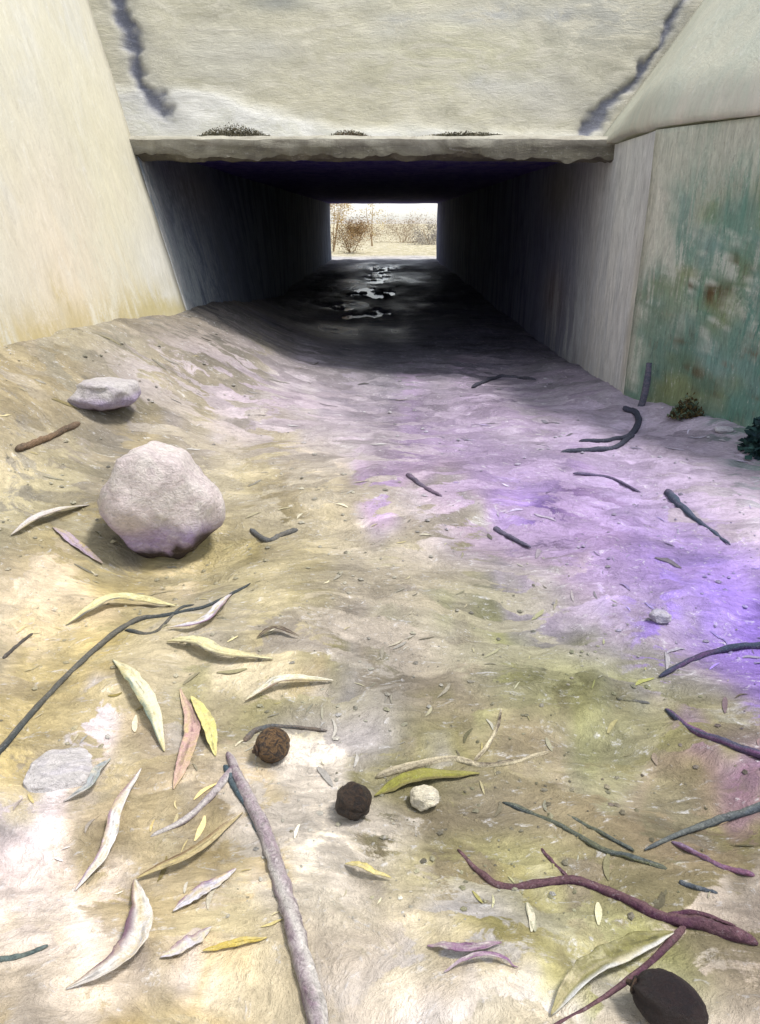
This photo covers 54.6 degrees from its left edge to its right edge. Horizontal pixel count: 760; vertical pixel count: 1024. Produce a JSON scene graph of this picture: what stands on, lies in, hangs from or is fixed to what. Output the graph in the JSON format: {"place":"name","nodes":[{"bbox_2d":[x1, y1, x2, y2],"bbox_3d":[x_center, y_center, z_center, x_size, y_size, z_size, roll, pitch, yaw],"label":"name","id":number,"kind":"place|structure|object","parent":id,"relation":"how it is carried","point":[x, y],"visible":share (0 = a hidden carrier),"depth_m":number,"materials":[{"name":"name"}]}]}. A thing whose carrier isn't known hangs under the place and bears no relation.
{"place":"outdoors","nodes":[
{"label":"outdoors","id":0,"kind":"place"},
{"bbox_2d":[0,224,759,1023],"bbox_3d":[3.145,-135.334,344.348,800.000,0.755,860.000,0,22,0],"label":"ground","id":1,"kind":"structure","parent":0,"point":[446,336],"depth_m":2.18,"materials":[{"name":"beige soil"}]},
{"bbox_2d":[2,633,32,658],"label":"twig","id":2,"kind":"object","parent":1,"relation":"on","point":[10,651],"visible":1,"depth_m":2.23,"materials":[{"name":"grey wood"}]},
{"bbox_2d":[0,944,47,961],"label":"twig","id":3,"kind":"object","parent":1,"relation":"on","point":[13,957],"visible":1,"depth_m":1.29,"materials":[{"name":"grey wood"}]},
{"bbox_2d":[15,421,80,451],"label":"twig","id":4,"kind":"object","parent":1,"relation":"on","point":[39,440],"visible":1,"depth_m":3.47,"materials":[{"name":"brown wood"}]},
{"bbox_2d":[11,504,88,534],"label":"dry leaf","id":5,"kind":"object","parent":1,"relation":"on","point":[31,519],"visible":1,"depth_m":2.96,"materials":[{"name":"beige plant"}]},
{"bbox_2d":[23,747,92,792],"bbox_3d":[-0.758,0.637,1.770,0.170,0.070,0.165,0,22,0],"label":"flat stone","id":6,"kind":"object","parent":1,"relation":"on","point":[54,770],"visible":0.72,"depth_m":1.74,"materials":[{"name":"white stone"}]},
{"bbox_2d":[53,527,102,562],"bbox_3d":[-1.204,0.135,2.912,0.247,0.110,0.044,9,23,22],"label":"bark strip","id":7,"kind":"object","parent":1,"relation":"on","point":[70,538],"visible":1,"depth_m":2.91,"materials":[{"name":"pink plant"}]},
{"bbox_2d":[63,758,110,801],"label":"dry leaf","id":8,"kind":"object","parent":1,"relation":"on","point":[94,774],"visible":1,"depth_m":1.70,"materials":[{"name":"grey plant"}]},
{"bbox_2d":[0,0,185,346],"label":"wing wall","id":9,"kind":"structure","parent":1,"relation":"on","point":[82,243],"depth_m":4.66,"materials":[{"name":"concrete"}]},
{"bbox_2d":[67,377,140,411],"bbox_3d":[-1.506,-0.642,4.028,0.366,0.183,0.323,0,22,0],"label":"rock","id":10,"kind":"object","parent":1,"relation":"on","point":[101,394],"visible":1,"depth_m":3.91,"materials":[{"name":"stone"}]},
{"bbox_2d":[75,768,141,890],"bbox_3d":[-0.576,0.671,1.598,0.048,0.027,0.335,0,22,0],"label":"curled leaf","id":11,"kind":"object","parent":1,"relation":"on","point":[111,828],"visible":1,"depth_m":1.56,"materials":[{"name":"white plant"}]},
{"bbox_2d":[66,879,152,989],"bbox_3d":[-0.460,0.758,1.339,0.102,0.042,0.239,4,22,9],"label":"curled leaf","id":12,"kind":"object","parent":1,"relation":"on","point":[135,934],"visible":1,"depth_m":1.31,"materials":[{"name":"white plant"}]},
{"bbox_2d":[65,592,174,624],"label":"dry leaf","id":13,"kind":"object","parent":1,"relation":"on","point":[96,603],"visible":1,"depth_m":2.50,"materials":[{"name":"beige plant"}]},
{"bbox_2d":[0,583,250,754],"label":"twig","id":14,"kind":"object","parent":1,"relation":"on","point":[18,728],"visible":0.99,"depth_m":2.23,"materials":[{"name":"grey wood"}]},
{"bbox_2d":[167,591,232,627],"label":"dry leaf","id":15,"kind":"object","parent":14,"relation":"on","point":[212,611],"visible":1,"depth_m":2.37,"materials":[{"name":"beige plant"}]},
{"bbox_2d":[113,659,164,751],"bbox_3d":[-0.645,0.496,1.996,0.048,0.054,0.449,-15,26,-32],"label":"dry leaf","id":16,"kind":"object","parent":1,"relation":"on","point":[143,691],"visible":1,"depth_m":1.96,"materials":[{"name":"beige plant"}]},
{"bbox_2d":[97,441,225,559],"bbox_3d":[-0.888,-0.047,2.985,0.515,0.493,0.368,0,22,0],"label":"boulder","id":17,"kind":"object","parent":1,"relation":"on","point":[157,499],"visible":1,"depth_m":2.86,"materials":[{"name":"stone"}]},
{"bbox_2d":[160,926,211,957],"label":"dry leaf","id":18,"kind":"object","parent":1,"relation":"on","point":[186,942],"visible":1,"depth_m":1.32,"materials":[{"name":"white plant"}]},
{"bbox_2d":[173,688,200,788],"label":"dry leaf","id":19,"kind":"object","parent":1,"relation":"on","point":[192,726],"visible":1,"depth_m":1.85,"materials":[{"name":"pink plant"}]},
{"bbox_2d":[136,812,242,878],"bbox_3d":[-0.379,0.696,1.530,0.043,0.021,0.255,20,29,41],"label":"dry leaf","id":20,"kind":"object","parent":1,"relation":"on","point":[207,841],"visible":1,"depth_m":1.51,"materials":[{"name":"yellow plant"}]},
{"bbox_2d":[191,696,217,755],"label":"dry leaf","id":21,"kind":"object","parent":1,"relation":"on","point":[206,719],"visible":1,"depth_m":1.90,"materials":[{"name":"yellow plant"}]},
{"bbox_2d":[173,868,235,911],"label":"dry leaf","id":22,"kind":"object","parent":1,"relation":"on","point":[201,889],"visible":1,"depth_m":1.44,"materials":[{"name":"white plant"}]},
{"bbox_2d":[167,635,272,658],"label":"dry leaf","id":23,"kind":"object","parent":1,"relation":"on","point":[209,645],"visible":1,"depth_m":2.19,"materials":[{"name":"beige plant"}]},
{"bbox_2d":[203,936,266,950],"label":"dry leaf","id":24,"kind":"object","parent":1,"relation":"on","point":[236,942],"visible":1,"depth_m":1.33,"materials":[{"name":"yellow plant"}]},
{"bbox_2d":[150,751,328,1023],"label":"branch","id":25,"kind":"object","parent":1,"relation":"on","point":[314,1003],"visible":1,"depth_m":1.44,"materials":[{"name":"grey plant"}]},
{"bbox_2d":[223,765,256,831],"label":"twig","id":26,"kind":"object","parent":1,"relation":"on","point":[233,786],"visible":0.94,"depth_m":1.70,"materials":[{"name":"grey wood"}]},
{"bbox_2d":[252,727,289,763],"bbox_3d":[-0.265,0.570,1.801,0.091,0.090,0.088,0,22,0],"label":"nut","id":27,"kind":"object","parent":1,"relation":"on","point":[271,745],"visible":1,"depth_m":1.77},
{"bbox_2d":[250,528,297,542],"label":"twig","id":28,"kind":"object","parent":1,"relation":"on","point":[257,535],"visible":0.98,"depth_m":3.05,"materials":[{"name":"grey wood"}]},
{"bbox_2d":[257,625,298,636],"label":"dark leaf","id":29,"kind":"object","parent":1,"relation":"on","point":[280,627],"visible":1,"depth_m":2.31,"materials":[{"name":"brown plant"}]},
{"bbox_2d":[243,724,326,741],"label":"twig","id":30,"kind":"object","parent":1,"relation":"on","point":[250,734],"visible":0.94,"depth_m":1.90,"materials":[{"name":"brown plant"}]},
{"bbox_2d":[245,674,333,700],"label":"dry leaf","id":31,"kind":"object","parent":1,"relation":"on","point":[270,682],"visible":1,"depth_m":2.06,"materials":[{"name":"beige plant"}]},
{"bbox_2d":[330,203,358,251],"bbox_3d":[-1.960,-12.650,30.308,2.430,3.870,2.385,-15,26,-34],"label":"tree","id":32,"kind":"object","parent":1,"relation":"on","point":[341,205],"visible":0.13,"depth_m":30.20,"materials":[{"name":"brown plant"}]},
{"bbox_2d":[335,781,371,820],"bbox_3d":[-0.058,0.633,1.614,0.081,0.082,0.082,0,22,0],"label":"nut","id":33,"kind":"object","parent":1,"relation":"on","point":[353,800],"visible":1,"depth_m":1.59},
{"bbox_2d":[331,211,378,253],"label":"shrub","id":34,"kind":"object","parent":1,"relation":"on","point":[357,229],"visible":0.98,"depth_m":28.74,"materials":[{"name":"brown plant"}]},
{"bbox_2d":[341,267,394,318],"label":"puddle water","id":35,"kind":"structure","parent":1,"relation":"on","point":[375,296],"depth_m":13.13,"materials":[{"name":"grey liquid"}]},
{"bbox_2d":[345,861,390,877],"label":"dry leaf","id":36,"kind":"object","parent":1,"relation":"on","point":[367,867],"visible":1,"depth_m":1.47,"materials":[{"name":"yellow plant"}]},
{"bbox_2d":[360,204,388,245],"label":"shrub","id":37,"kind":"object","parent":1,"relation":"on","point":[372,214],"visible":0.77,"depth_m":37.20,"materials":[{"name":"plant"}]},
{"bbox_2d":[0,327,759,931],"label":"leaf litter","id":38,"kind":"object","parent":1,"relation":"on","point":[528,905],"visible":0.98,"depth_m":1.95,"materials":[{"name":"plant"}]},
{"bbox_2d":[0,316,759,919],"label":"grit","id":39,"kind":"object","parent":1,"relation":"on","point":[550,894],"visible":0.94,"depth_m":2.08,"materials":[{"name":"gravel"}]},
{"bbox_2d":[88,0,702,393],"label":"culvert","id":40,"kind":"object","parent":1,"relation":"on","point":[542,201],"visible":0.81,"depth_m":5.51,"materials":[{"name":"concrete"}]},
{"bbox_2d":[197,120,270,135],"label":"moss clump","id":41,"kind":"object","parent":40,"relation":"on","point":[246,132],"visible":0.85,"depth_m":5.42,"materials":[{"name":"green plant"}]},
{"bbox_2d":[331,129,366,135],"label":"moss clump","id":42,"kind":"object","parent":40,"relation":"on","point":[356,133],"visible":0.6,"depth_m":5.42,"materials":[{"name":"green plant"}]},
{"bbox_2d":[422,130,502,135],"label":"moss clump","id":43,"kind":"object","parent":40,"relation":"on","point":[466,134],"visible":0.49,"depth_m":5.41,"materials":[{"name":"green plant"}]},
{"bbox_2d":[367,204,436,242],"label":"shrub","id":44,"kind":"object","parent":1,"relation":"on","point":[404,229],"visible":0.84,"depth_m":42.98,"materials":[{"name":"brown plant"}]},
{"bbox_2d":[407,219,436,245],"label":"shrub","id":45,"kind":"object","parent":1,"relation":"on","point":[428,236],"visible":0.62,"depth_m":39.05,"materials":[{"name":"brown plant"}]},
{"bbox_2d":[406,473,441,496],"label":"twig","id":46,"kind":"object","parent":1,"relation":"on","point":[416,481],"visible":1,"depth_m":3.53,"materials":[{"name":"grey wood"}]},
{"bbox_2d":[410,784,439,811],"bbox_3d":[0.100,0.643,1.654,0.067,0.048,0.061,0,22,0],"label":"pebble","id":47,"kind":"object","parent":1,"relation":"on","point":[423,797],"visible":1,"depth_m":1.64,"materials":[{"name":"stone"}]},
{"bbox_2d":[374,768,479,796],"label":"dry leaf","id":48,"kind":"object","parent":1,"relation":"on","point":[405,778],"visible":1,"depth_m":1.72,"materials":[{"name":"yellow plant"}]},
{"bbox_2d":[376,709,548,778],"bbox_3d":[0.212,0.603,1.787,0.425,0.029,0.188,-16,26,-34],"label":"branch","id":49,"kind":"object","parent":1,"relation":"on","point":[398,769],"visible":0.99,"depth_m":1.77,"materials":[{"name":"beige plant"}]},
{"bbox_2d":[427,941,501,951],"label":"dry leaf","id":50,"kind":"object","parent":1,"relation":"on","point":[464,947],"visible":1,"depth_m":1.30,"materials":[{"name":"pink plant"}]},
{"bbox_2d":[444,951,517,971],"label":"dry leaf","id":51,"kind":"object","parent":1,"relation":"on","point":[478,954],"visible":1,"depth_m":1.28,"materials":[{"name":"plant"}]},
{"bbox_2d":[471,374,535,387],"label":"twig","id":52,"kind":"object","parent":1,"relation":"on","point":[486,380],"visible":0.97,"depth_m":6.08,"materials":[{"name":"wood"}]},
{"bbox_2d":[493,526,530,547],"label":"twig","id":53,"kind":"object","parent":1,"relation":"on","point":[497,529],"visible":1,"depth_m":2.98,"materials":[{"name":"grey wood"}]},
{"bbox_2d":[502,802,666,869],"bbox_3d":[0.430,0.684,1.574,0.357,0.026,0.058,18,28,37],"label":"branch","id":54,"kind":"object","parent":1,"relation":"on","point":[600,848],"visible":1,"depth_m":1.54,"materials":[{"name":"grey plant"}]},
{"bbox_2d":[561,406,641,452],"bbox_3d":[1.387,-0.474,4.384,0.237,0.082,1.149,14,26,32],"label":"driftwood","id":55,"kind":"object","parent":1,"relation":"on","point":[627,437],"visible":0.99,"depth_m":4.25,"materials":[{"name":"grey wood"}]},
{"bbox_2d":[573,472,640,492],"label":"twig","id":56,"kind":"object","parent":1,"relation":"on","point":[609,477],"visible":1,"depth_m":3.67,"materials":[{"name":"grey wood"}]},
{"bbox_2d":[457,848,758,1023],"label":"branch","id":57,"kind":"object","parent":1,"relation":"on","point":[682,920],"visible":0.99,"depth_m":1.36,"materials":[{"name":"brown plant"}]},
{"bbox_2d":[551,930,673,1014],"bbox_3d":[0.395,0.772,1.274,0.294,0.022,0.048,-12,24,-27],"label":"dry leaf","id":58,"kind":"object","parent":1,"relation":"on","point":[595,962],"visible":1,"depth_m":1.27,"materials":[{"name":"beige plant"}]},
{"bbox_2d":[616,696,649,703],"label":"twig","id":59,"kind":"object","parent":1,"relation":"on","point":[631,700],"visible":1,"depth_m":1.99,"materials":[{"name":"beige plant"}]},
{"bbox_2d":[637,363,651,406],"bbox_3d":[1.732,-0.812,4.828,0.075,0.330,0.054,0,22,0],"label":"stake","id":60,"kind":"object","parent":1,"relation":"on","point":[645,389],"visible":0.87,"depth_m":4.81,"materials":[{"name":"grey plant"}]},
{"bbox_2d":[649,608,671,622],"bbox_3d":[0.896,0.336,2.354,0.072,0.040,0.053,0,22,0],"label":"pebble","id":61,"kind":"object","parent":1,"relation":"on","point":[656,615],"visible":1,"depth_m":2.33,"materials":[{"name":"stone"}]},
{"bbox_2d":[626,968,708,1023],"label":"nut","id":62,"kind":"object","parent":1,"relation":"on","point":[661,996],"visible":1,"depth_m":1.15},
{"bbox_2d":[603,0,759,426],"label":"wing wall","id":63,"kind":"structure","parent":1,"relation":"on","point":[694,102],"depth_m":4.39,"materials":[{"name":"concrete"}]},
{"bbox_2d":[667,392,704,419],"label":"weed","id":64,"kind":"object","parent":1,"relation":"on","point":[689,410],"visible":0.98,"depth_m":4.53,"materials":[{"name":"green plant"}]},
{"bbox_2d":[664,489,730,544],"bbox_3d":[1.347,0.011,3.190,0.061,0.054,0.636,0,22,-1],"label":"twig","id":65,"kind":"object","parent":1,"relation":"on","point":[673,497],"visible":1,"depth_m":3.19,"materials":[{"name":"grey wood"}]},
{"bbox_2d":[679,880,717,893],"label":"twig","id":66,"kind":"object","parent":1,"relation":"on","point":[692,886],"visible":1,"depth_m":1.43,"materials":[{"name":"grey wood"}]},
{"bbox_2d":[644,802,759,849],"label":"branch","id":67,"kind":"object","parent":1,"relation":"on","point":[733,815],"visible":1,"depth_m":1.58,"materials":[{"name":"grey plant"}]},
{"bbox_2d":[658,642,759,676],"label":"branch","id":68,"kind":"object","parent":1,"relation":"on","point":[728,648],"visible":1,"depth_m":2.21,"materials":[{"name":"grey plant"}]},
{"bbox_2d":[665,708,759,758],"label":"branch","id":69,"kind":"object","parent":1,"relation":"on","point":[744,749],"visible":1,"depth_m":1.81,"materials":[{"name":"purple plant"}]},
{"bbox_2d":[671,841,754,876],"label":"twig","id":70,"kind":"object","parent":1,"relation":"on","point":[704,857],"visible":1,"depth_m":1.48,"materials":[{"name":"wood"}]},
{"bbox_2d":[714,426,733,432],"bbox_3d":[2.012,-0.481,4.304,0.107,0.040,0.055,0,22,0],"label":"pebble","id":71,"kind":"object","parent":1,"relation":"on","point":[722,429],"visible":1,"depth_m":4.29,"materials":[{"name":"stone"}]},
{"bbox_2d":[737,416,759,460],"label":"weed","id":72,"kind":"object","parent":1,"relation":"on","point":[750,444],"visible":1,"depth_m":3.98,"materials":[{"name":"green plant"}]},
{"bbox_2d":[330,218,436,223],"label":"hills","id":73,"kind":"structure","parent":0,"point":[426,221],"depth_m":287.63,"materials":[{"name":"beige plant"}]},
{"bbox_2d":[330,203,437,219],"label":"sky","id":74,"kind":"structure","parent":0,"point":[430,208],"materials":[{"name":"white"}]}
]}

